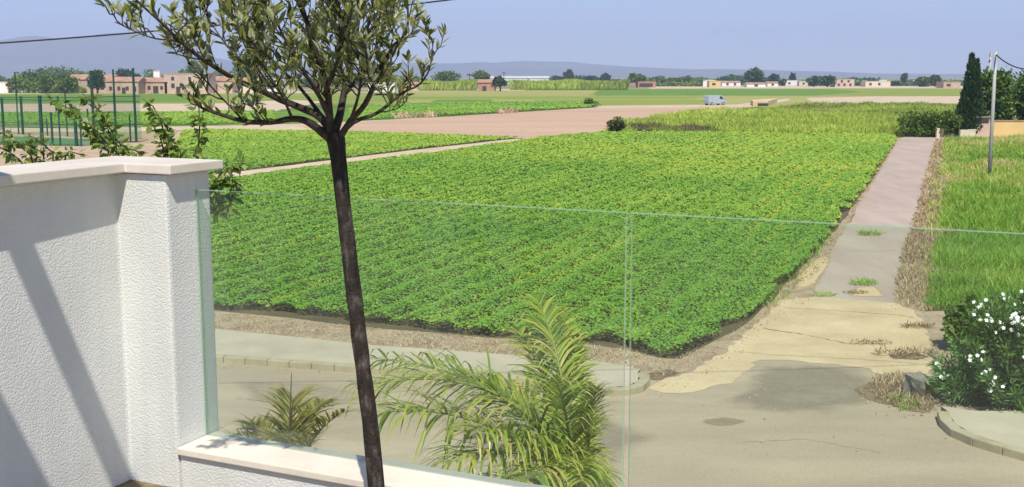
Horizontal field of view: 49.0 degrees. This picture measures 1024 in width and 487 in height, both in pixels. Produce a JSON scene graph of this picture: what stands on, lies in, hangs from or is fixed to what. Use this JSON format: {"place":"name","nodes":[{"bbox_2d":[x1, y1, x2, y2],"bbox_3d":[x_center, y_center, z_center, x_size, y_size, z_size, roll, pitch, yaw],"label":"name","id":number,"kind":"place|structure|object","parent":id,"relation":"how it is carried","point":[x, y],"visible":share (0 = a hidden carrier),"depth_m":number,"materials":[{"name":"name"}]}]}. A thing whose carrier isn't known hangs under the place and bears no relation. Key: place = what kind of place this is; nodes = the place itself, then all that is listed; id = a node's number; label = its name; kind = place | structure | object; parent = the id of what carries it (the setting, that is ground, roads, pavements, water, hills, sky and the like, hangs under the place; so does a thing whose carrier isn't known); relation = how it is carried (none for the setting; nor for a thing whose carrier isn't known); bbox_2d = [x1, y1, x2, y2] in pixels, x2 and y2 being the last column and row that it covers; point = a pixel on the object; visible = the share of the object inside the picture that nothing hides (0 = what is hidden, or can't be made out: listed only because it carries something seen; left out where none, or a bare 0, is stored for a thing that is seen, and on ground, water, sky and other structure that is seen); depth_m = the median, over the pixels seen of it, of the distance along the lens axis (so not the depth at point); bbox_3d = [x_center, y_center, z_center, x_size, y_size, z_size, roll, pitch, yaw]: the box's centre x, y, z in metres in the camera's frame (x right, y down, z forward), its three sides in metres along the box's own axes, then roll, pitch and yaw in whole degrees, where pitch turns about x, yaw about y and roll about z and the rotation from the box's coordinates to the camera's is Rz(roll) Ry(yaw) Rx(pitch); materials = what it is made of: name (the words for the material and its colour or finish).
{"place":"outdoors","nodes":[
{"label":"outdoors","id":0,"kind":"place"},
{"bbox_2d":[0,136,134,145],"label":"court floor","id":1,"kind":"structure","parent":0,"point":[69,142],"depth_m":103.44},
{"bbox_2d":[0,131,181,165],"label":"yard","id":2,"kind":"structure","parent":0,"point":[149,148],"depth_m":89.86,"materials":[{"name":"beige soil"}]},
{"bbox_2d":[0,96,77,145],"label":"court fence","id":3,"kind":"object","parent":2,"relation":"on","point":[41,127],"visible":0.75,"depth_m":96.97,"materials":[{"name":"green metal"}]},
{"bbox_2d":[79,68,141,145],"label":"court fence","id":4,"kind":"object","parent":2,"relation":"on","point":[135,124],"visible":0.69,"depth_m":100.44,"materials":[{"name":"green metal"}]},
{"bbox_2d":[0,94,205,101],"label":"field","id":5,"kind":"structure","parent":0,"point":[165,98],"depth_m":304.22,"materials":[{"name":"green plant"}]},
{"bbox_2d":[0,90,307,93],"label":"dirt strip","id":6,"kind":"object","parent":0,"point":[288,91],"visible":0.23,"depth_m":392.48,"materials":[{"name":"brown soil"}]},
{"bbox_2d":[7,72,86,92],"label":"treeline","id":7,"kind":"object","parent":6,"relation":"on","point":[29,82],"visible":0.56,"depth_m":399.18,"materials":[{"name":"green plant"}]},
{"bbox_2d":[37,73,57,93],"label":"tree","id":8,"kind":"object","parent":6,"relation":"on","point":[46,82],"visible":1,"depth_m":388.56,"materials":[{"name":"green plant"}]},
{"bbox_2d":[54,73,80,93],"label":"tree","id":9,"kind":"object","parent":6,"relation":"on","point":[66,83],"visible":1,"depth_m":388.07,"materials":[{"name":"green plant"}]},
{"bbox_2d":[70,74,119,92],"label":"house","id":10,"kind":"structure","parent":6,"relation":"on","point":[82,78],"depth_m":404.38,"materials":[{"name":"paint"}]},
{"bbox_2d":[86,69,105,93],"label":"tree","id":11,"kind":"object","parent":6,"relation":"on","point":[98,79],"visible":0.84,"depth_m":388.44,"materials":[{"name":"green plant"}]},
{"bbox_2d":[104,77,146,93],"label":"house","id":12,"kind":"structure","parent":6,"relation":"on","point":[123,85],"depth_m":383.00,"materials":[{"name":"paint"}]},
{"bbox_2d":[144,77,166,93],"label":"house","id":13,"kind":"structure","parent":6,"relation":"on","point":[154,85],"depth_m":389.71,"materials":[{"name":"paint"}]},
{"bbox_2d":[163,73,215,93],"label":"house","id":14,"kind":"structure","parent":6,"relation":"on","point":[173,80],"depth_m":389.50,"materials":[{"name":"beige paint"}]},
{"bbox_2d":[216,76,238,92],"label":"house","id":15,"kind":"structure","parent":6,"relation":"on","point":[220,80],"depth_m":404.33,"materials":[{"name":"paint"}]},
{"bbox_2d":[0,100,319,111],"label":"dirt strip","id":16,"kind":"object","parent":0,"point":[273,105],"visible":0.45,"depth_m":216.84,"materials":[{"name":"beige soil"}]},
{"bbox_2d":[0,120,380,132],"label":"dirt track","id":17,"kind":"structure","parent":0,"point":[177,128],"depth_m":129.66,"materials":[{"name":"beige soil"}]},
{"bbox_2d":[0,93,399,103],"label":"field","id":18,"kind":"structure","parent":0,"point":[375,98],"depth_m":291.38,"materials":[{"name":"green plant"}]},
{"bbox_2d":[0,109,399,126],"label":"field","id":19,"kind":"structure","parent":0,"point":[279,114],"depth_m":146.55,"materials":[{"name":"green plant"}]},
{"bbox_2d":[0,110,275,124],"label":"crop leaves","id":20,"kind":"object","parent":19,"relation":"on","point":[178,117],"visible":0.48,"depth_m":155.52,"materials":[{"name":"green plant"}]},
{"bbox_2d":[0,0,449,43],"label":"cable","id":21,"kind":"object","parent":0,"point":[153,30],"visible":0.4,"depth_m":16.72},
{"bbox_2d":[168,128,518,173],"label":"field","id":22,"kind":"structure","parent":0,"point":[310,161],"depth_m":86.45,"materials":[{"name":"green plant"}]},
{"bbox_2d":[209,138,534,182],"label":"footpath","id":23,"kind":"structure","parent":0,"point":[352,159],"depth_m":83.29,"materials":[{"name":"beige soil"}]},
{"bbox_2d":[215,329,639,386],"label":"pavement","id":24,"kind":"structure","parent":0,"point":[233,342],"depth_m":23.84,"materials":[{"name":"concrete"}]},
{"bbox_2d":[397,89,515,90],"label":"dirt strip","id":25,"kind":"object","parent":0,"point":[461,90],"visible":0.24,"depth_m":473.98,"materials":[{"name":"brown soil"}]},
{"bbox_2d":[419,78,477,89],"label":"reed hedge","id":26,"kind":"object","parent":25,"relation":"on","point":[468,84],"visible":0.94,"depth_m":474.56,"materials":[{"name":"plant"}]},
{"bbox_2d":[373,90,597,95],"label":"field","id":27,"kind":"structure","parent":0,"point":[536,92],"depth_m":416.23,"materials":[{"name":"beige soil"}]},
{"bbox_2d":[477,79,495,90],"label":"hut","id":28,"kind":"object","parent":27,"relation":"on","point":[485,85],"visible":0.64,"depth_m":454.75,"materials":[{"name":"paint"}]},
{"bbox_2d":[0,77,1017,342],"bbox_3d":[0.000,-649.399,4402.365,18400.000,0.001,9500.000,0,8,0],"label":"ground","id":29,"kind":"structure","parent":0,"point":[144,137],"depth_m":187.63,"materials":[{"name":"brown soil"}]},
{"bbox_2d":[0,127,86,164],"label":"climbing shrub","id":30,"kind":"object","parent":29,"relation":"on","point":[32,150],"visible":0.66,"depth_m":5.29,"materials":[{"name":"green plant"}]},
{"bbox_2d":[3,72,140,137],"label":"court fence","id":31,"kind":"object","parent":29,"relation":"on","point":[21,114],"visible":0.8,"depth_m":116.34,"materials":[{"name":"green metal"}]},
{"bbox_2d":[45,93,146,156],"bbox_3d":[-1.927,2.230,5.649,0.488,5.926,0.199,0,8,0],"label":"climbing shrub","id":32,"kind":"object","parent":29,"relation":"on","point":[70,112],"visible":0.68,"depth_m":5.21,"materials":[{"name":"green plant"}]},
{"bbox_2d":[142,84,210,158],"bbox_3d":[-1.542,2.214,5.599,0.318,5.971,0.192,0,8,0],"label":"climbing shrub","id":33,"kind":"object","parent":29,"relation":"on","point":[163,134],"visible":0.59,"depth_m":5.18,"materials":[{"name":"green plant"}]},
{"bbox_2d":[209,149,251,223],"bbox_3d":[-1.363,2.368,5.561,0.374,5.678,0.214,0,8,0],"label":"climbing shrub","id":34,"kind":"object","parent":29,"relation":"on","point":[220,208],"visible":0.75,"depth_m":5.16,"materials":[{"name":"green plant"}]},
{"bbox_2d":[219,373,357,447],"bbox_3d":[-1.323,2.995,6.599,0.908,4.532,1.567,-2,9,-16],"label":"palm","id":35,"kind":"object","parent":29,"relation":"on","point":[283,432],"visible":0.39,"depth_m":6.45,"materials":[{"name":"green plant"}]},
{"bbox_2d":[392,110,437,117],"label":"dry grass","id":36,"kind":"structure","parent":29,"relation":"on","point":[404,115],"depth_m":163.00,"materials":[{"name":"plant"}]},
{"bbox_2d":[337,289,629,486],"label":"palm","id":37,"kind":"object","parent":29,"relation":"on","point":[561,450],"visible":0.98,"depth_m":6.30,"materials":[{"name":"green plant"}]},
{"bbox_2d":[750,98,776,105],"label":"culvert","id":38,"kind":"object","parent":29,"relation":"on","point":[762,102],"visible":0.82,"depth_m":230.08,"materials":[{"name":"concrete"}]},
{"bbox_2d":[981,60,1021,119],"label":"tree","id":39,"kind":"object","parent":29,"relation":"on","point":[1005,108],"visible":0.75,"depth_m":114.38,"materials":[{"name":"green plant"}]},
{"bbox_2d":[989,120,1023,136],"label":"garden wall","id":40,"kind":"structure","parent":29,"relation":"on","point":[1006,127],"depth_m":111.26,"materials":[{"name":"paint"}]},
{"bbox_2d":[1012,70,1023,119],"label":"tree","id":41,"kind":"object","parent":29,"relation":"on","point":[1019,105],"visible":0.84,"depth_m":117.94,"materials":[{"name":"green plant"}]},
{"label":"house","id":42,"kind":"object","parent":29,"relation":"on","visible":0},
{"bbox_2d":[0,156,222,486],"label":"parapet wall","id":43,"kind":"structure","parent":42,"relation":"on","point":[108,374],"depth_m":4.13,"materials":[{"name":"white paint"}]},
{"bbox_2d":[115,479,167,486],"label":"floor","id":44,"kind":"structure","parent":42,"relation":"on","point":[132,483],"depth_m":4.29,"materials":[{"name":"tile"}]},
{"bbox_2d":[95,0,448,486],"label":"olive tree","id":45,"kind":"object","parent":44,"relation":"on","point":[349,45],"visible":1,"depth_m":3.27,"materials":[{"name":"green plant"}]},
{"bbox_2d":[177,432,548,486],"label":"wall","id":46,"kind":"structure","parent":42,"relation":"on","point":[217,459],"depth_m":4.07,"materials":[{"name":"white paint"}]},
{"bbox_2d":[0,33,1023,77],"bbox_3d":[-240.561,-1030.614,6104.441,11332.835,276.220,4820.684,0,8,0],"label":"hills","id":47,"kind":"structure","parent":0,"point":[139,54],"depth_m":5860.40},
{"bbox_2d":[0,0,1023,73],"label":"sky","id":48,"kind":"structure","parent":0,"point":[856,36],"materials":[{"name":"blue"}]},
{"bbox_2d":[24,84,1013,89],"bbox_3d":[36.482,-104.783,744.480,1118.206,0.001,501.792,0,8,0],"label":"field","id":49,"kind":"structure","parent":0,"point":[508,87],"depth_m":601.02,"materials":[{"name":"green plant"}]},
{"bbox_2d":[0,65,222,86],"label":"treeline","id":50,"kind":"object","parent":49,"relation":"on","point":[52,71],"visible":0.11,"depth_m":611.27,"materials":[{"name":"green plant"}]},
{"bbox_2d":[115,67,140,76],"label":"tree","id":51,"kind":"object","parent":49,"relation":"on","point":[125,72],"visible":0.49,"depth_m":542.81,"materials":[{"name":"green plant"}]},
{"bbox_2d":[233,73,426,86],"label":"treeline","id":52,"kind":"object","parent":49,"relation":"on","point":[417,79],"visible":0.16,"depth_m":609.80,"materials":[{"name":"green plant"}]},
{"bbox_2d":[431,70,461,81],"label":"tree","id":53,"kind":"object","parent":49,"relation":"on","point":[445,76],"visible":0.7,"depth_m":570.58,"materials":[{"name":"green plant"}]},
{"bbox_2d":[490,76,549,83],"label":"greenhouse","id":54,"kind":"object","parent":49,"relation":"on","point":[527,78],"visible":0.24,"depth_m":909.73,"materials":[{"name":"plastic"}]},
{"bbox_2d":[645,77,706,85],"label":"treeline","id":55,"kind":"object","parent":49,"relation":"on","point":[695,82],"visible":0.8,"depth_m":663.70,"materials":[{"name":"green plant"}]},
{"bbox_2d":[646,74,963,84],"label":"treeline","id":56,"kind":"object","parent":49,"relation":"on","point":[732,77],"visible":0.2,"depth_m":784.68,"materials":[{"name":"green plant"}]},
{"bbox_2d":[803,78,962,85],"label":"treeline","id":57,"kind":"object","parent":49,"relation":"on","point":[857,83],"visible":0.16,"depth_m":706.22,"materials":[{"name":"green plant"}]},
{"bbox_2d":[294,107,744,137],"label":"ploughed field","id":58,"kind":"structure","parent":0,"point":[531,124],"depth_m":146.35,"materials":[{"name":"brown soil"}]},
{"bbox_2d":[401,96,703,98],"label":"field","id":59,"kind":"structure","parent":0,"point":[550,97],"depth_m":318.90,"materials":[{"name":"green plant"}]},
{"bbox_2d":[209,130,896,358],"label":"field","id":60,"kind":"structure","parent":0,"point":[727,326],"depth_m":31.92,"materials":[{"name":"green plant"}]},
{"bbox_2d":[606,116,626,131],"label":"shrub","id":61,"kind":"object","parent":60,"relation":"on","point":[617,124],"visible":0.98,"depth_m":117.02,"materials":[{"name":"green plant"}]},
{"bbox_2d":[749,229,834,306],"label":"weeds","id":62,"kind":"object","parent":60,"relation":"on","point":[802,262],"visible":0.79,"depth_m":33.74,"materials":[{"name":"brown plant"}]},
{"bbox_2d":[214,138,900,381],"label":"verge","id":63,"kind":"structure","parent":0,"point":[801,293],"depth_m":26.14,"materials":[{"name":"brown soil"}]},
{"bbox_2d":[216,311,668,374],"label":"dry grass","id":64,"kind":"structure","parent":63,"relation":"on","point":[465,336],"depth_m":25.91,"materials":[{"name":"plant"}]},
{"bbox_2d":[535,100,702,104],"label":"field","id":65,"kind":"structure","parent":0,"point":[617,102],"depth_m":268.38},
{"bbox_2d":[216,301,1023,486],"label":"road","id":66,"kind":"structure","parent":0,"point":[668,431],"depth_m":18.88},
{"bbox_2d":[250,384,358,403],"bbox_3d":[-3.892,2.859,21.329,4.513,0.001,2.628,0,8,0],"label":"road wear","id":67,"kind":"object","parent":66,"relation":"on","point":[324,393],"visible":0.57,"depth_m":21.44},
{"bbox_2d":[216,354,649,396],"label":"kerb","id":68,"kind":"structure","parent":66,"relation":"on","point":[641,384],"depth_m":22.95,"materials":[{"name":"concrete"}]},
{"bbox_2d":[481,423,634,462],"bbox_3d":[0.984,3.290,18.434,4.539,0.001,3.734,-3,9,-21],"label":"road wear","id":69,"kind":"object","parent":66,"relation":"on","point":[616,439],"visible":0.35,"depth_m":18.67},
{"bbox_2d":[706,418,741,424],"bbox_3d":[3.688,3.110,19.639,1.146,0.001,0.714,0,8,0],"label":"road stain","id":70,"kind":"object","parent":66,"relation":"on","point":[723,421],"visible":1,"depth_m":19.64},
{"bbox_2d":[743,368,861,406],"bbox_3d":[5.939,2.816,21.580,3.986,0.001,5.626,4,10,27],"label":"road patch","id":71,"kind":"object","parent":66,"relation":"on","point":[813,387],"visible":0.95,"depth_m":21.70,"materials":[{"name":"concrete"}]},
{"bbox_2d":[902,371,933,397],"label":"stone block","id":72,"kind":"structure","parent":66,"relation":"on","point":[915,382],"depth_m":21.06,"materials":[{"name":"grey stone"}]},
{"bbox_2d":[937,411,1023,460],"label":"kerb","id":73,"kind":"structure","parent":66,"relation":"on","point":[949,426],"depth_m":18.31,"materials":[{"name":"concrete"}]},
{"bbox_2d":[650,369,678,379],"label":"verge","id":74,"kind":"structure","parent":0,"point":[657,375],"depth_m":22.70,"materials":[{"name":"beige soil"}]},
{"bbox_2d":[375,95,957,106],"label":"field","id":75,"kind":"structure","parent":0,"point":[793,100],"depth_m":291.76,"materials":[{"name":"green plant"}]},
{"bbox_2d":[349,101,601,118],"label":"crop leaves","id":76,"kind":"object","parent":75,"relation":"on","point":[442,108],"visible":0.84,"depth_m":203.85,"materials":[{"name":"green plant"}]},
{"bbox_2d":[594,99,789,107],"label":"dirt track","id":77,"kind":"structure","parent":0,"point":[727,105],"depth_m":223.39,"materials":[{"name":"beige soil"}]},
{"bbox_2d":[703,95,726,104],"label":"van","id":78,"kind":"object","parent":77,"relation":"on","point":[713,99],"visible":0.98,"depth_m":233.70,"materials":[{"name":"white paint"}]},
{"bbox_2d":[445,88,961,95],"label":"field","id":79,"kind":"structure","parent":0,"point":[906,91],"depth_m":443.67,"materials":[{"name":"green plant"}]},
{"bbox_2d":[508,79,630,89],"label":"reed hedge","id":80,"kind":"object","parent":79,"relation":"on","point":[575,84],"visible":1,"depth_m":496.13,"materials":[{"name":"green plant"}]},
{"bbox_2d":[594,89,856,95],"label":"field","id":81,"kind":"structure","parent":0,"point":[721,92],"depth_m":415.95,"materials":[{"name":"green plant"}]},
{"bbox_2d":[604,99,956,135],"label":"reeds","id":82,"kind":"object","parent":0,"point":[868,117],"visible":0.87,"depth_m":144.08,"materials":[{"name":"green plant"}]},
{"bbox_2d":[648,297,932,392],"bbox_3d":[7.190,2.259,25.331,4.710,0.001,11.030,4,10,27],"label":"concrete apron","id":83,"kind":"object","parent":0,"point":[827,321],"visible":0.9,"depth_m":25.54,"materials":[{"name":"beige concrete"}]},
{"bbox_2d":[649,86,1013,88],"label":"dirt strip","id":84,"kind":"object","parent":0,"point":[681,87],"visible":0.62,"depth_m":600.62,"materials":[{"name":"beige soil"}]},
{"bbox_2d":[743,66,764,81],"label":"tree","id":85,"kind":"object","parent":84,"relation":"on","point":[755,74],"visible":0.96,"depth_m":638.59,"materials":[{"name":"green plant"}]},
{"bbox_2d":[830,79,854,86],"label":"house","id":86,"kind":"structure","parent":84,"relation":"on","point":[844,83],"depth_m":623.65,"materials":[{"name":"beige paint"}]},
{"bbox_2d":[861,81,890,86],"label":"house","id":87,"kind":"structure","parent":84,"relation":"on","point":[875,83],"depth_m":642.11,"materials":[{"name":"beige paint"}]},
{"bbox_2d":[936,82,960,87],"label":"barn","id":88,"kind":"structure","parent":84,"relation":"on","point":[948,84],"depth_m":574.57,"materials":[{"name":"paint"}]},
{"bbox_2d":[806,96,959,102],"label":"dirt strip","id":89,"kind":"object","parent":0,"point":[926,99],"visible":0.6,"depth_m":291.18,"materials":[{"name":"beige soil"}]},
{"bbox_2d":[855,369,939,412],"bbox_3d":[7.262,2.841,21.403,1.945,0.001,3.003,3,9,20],"label":"verge","id":90,"kind":"structure","parent":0,"point":[869,394],"depth_m":21.21,"materials":[{"name":"plant"}]},
{"bbox_2d":[887,391,920,410],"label":"weeds","id":91,"kind":"object","parent":90,"relation":"on","point":[912,399],"visible":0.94,"depth_m":20.59,"materials":[{"name":"green plant"}]},
{"bbox_2d":[814,136,996,302],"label":"lane","id":92,"kind":"structure","parent":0,"point":[895,191],"depth_m":44.50,"materials":[{"name":"concrete"}]},
{"bbox_2d":[223,261,935,417],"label":"gravel","id":93,"kind":"structure","parent":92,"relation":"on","point":[758,330],"depth_m":23.23,"materials":[{"name":"beige gravel"}]},
{"bbox_2d":[796,256,829,289],"bbox_3d":[9.369,0.840,34.842,0.953,0.001,11.378,3,9,22],"label":"lane patch","id":94,"kind":"object","parent":92,"relation":"on","point":[807,283],"visible":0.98,"depth_m":34.33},
{"bbox_2d":[852,287,884,296],"bbox_3d":[9.805,1.331,31.546,1.435,0.001,2.427,1,9,9],"label":"lane patch","id":95,"kind":"object","parent":92,"relation":"on","point":[874,291],"visible":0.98,"depth_m":31.32,"materials":[{"name":"beige concrete"}]},
{"bbox_2d":[895,106,948,136],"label":"shrub","id":96,"kind":"object","parent":92,"relation":"on","point":[924,125],"visible":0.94,"depth_m":111.53,"materials":[{"name":"green plant"}]},
{"bbox_2d":[935,109,962,135],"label":"shrub","id":97,"kind":"object","parent":92,"relation":"on","point":[951,120],"visible":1,"depth_m":109.54,"materials":[{"name":"green plant"}]},
{"bbox_2d":[954,52,986,134],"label":"cypress","id":98,"kind":"object","parent":92,"relation":"on","point":[969,105],"visible":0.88,"depth_m":110.31,"materials":[{"name":"green plant"}]},
{"bbox_2d":[970,116,990,136],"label":"gate pillar","id":99,"kind":"structure","parent":92,"relation":"on","point":[984,130],"depth_m":110.65,"materials":[{"name":"paint"}]},
{"bbox_2d":[889,352,926,359],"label":"verge","id":100,"kind":"structure","parent":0,"point":[910,357],"depth_m":24.16,"materials":[{"name":"beige soil"}]},
{"bbox_2d":[871,343,945,357],"bbox_3d":[8.479,2.281,24.173,1.609,0.248,0.903,-2,9,-16],"label":"weed tuft","id":101,"kind":"object","parent":100,"relation":"on","point":[890,351],"visible":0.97,"depth_m":24.26,"materials":[{"name":"plant"}]},
{"bbox_2d":[894,141,975,394],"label":"verge","id":102,"kind":"structure","parent":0,"point":[934,333],"depth_m":28.21,"materials":[{"name":"brown soil"}]},
{"bbox_2d":[887,137,957,311],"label":"dry grass","id":103,"kind":"structure","parent":102,"relation":"on","point":[925,193],"depth_m":39.25,"materials":[{"name":"plant"}]},
{"bbox_2d":[939,292,986,349],"bbox_3d":[10.015,1.821,24.731,1.207,1.534,1.105,0,8,0],"label":"shrub","id":104,"kind":"object","parent":102,"relation":"on","point":[954,315],"visible":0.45,"depth_m":24.59,"materials":[{"name":"green plant"}]},
{"bbox_2d":[920,132,1023,310],"bbox_3d":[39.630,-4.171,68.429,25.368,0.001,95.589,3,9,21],"label":"field","id":105,"kind":"structure","parent":0,"point":[972,270],"depth_m":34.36,"materials":[{"name":"green plant"}]},
{"bbox_2d":[987,52,997,173],"bbox_3d":[27.419,-7.107,64.474,0.550,7.671,0.222,0,8,0],"label":"utility pole","id":106,"kind":"object","parent":105,"relation":"on","point":[992,118],"visible":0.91,"depth_m":64.37,"materials":[{"name":"grey metal"}]},
{"bbox_2d":[923,288,1023,413],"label":"oleander","id":107,"kind":"object","parent":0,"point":[994,370],"visible":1,"depth_m":20.33,"materials":[{"name":"green plant"}]},
{"bbox_2d":[941,406,1023,448],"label":"pavement","id":108,"kind":"structure","parent":0,"point":[1006,427],"depth_m":19.11,"materials":[{"name":"concrete"}]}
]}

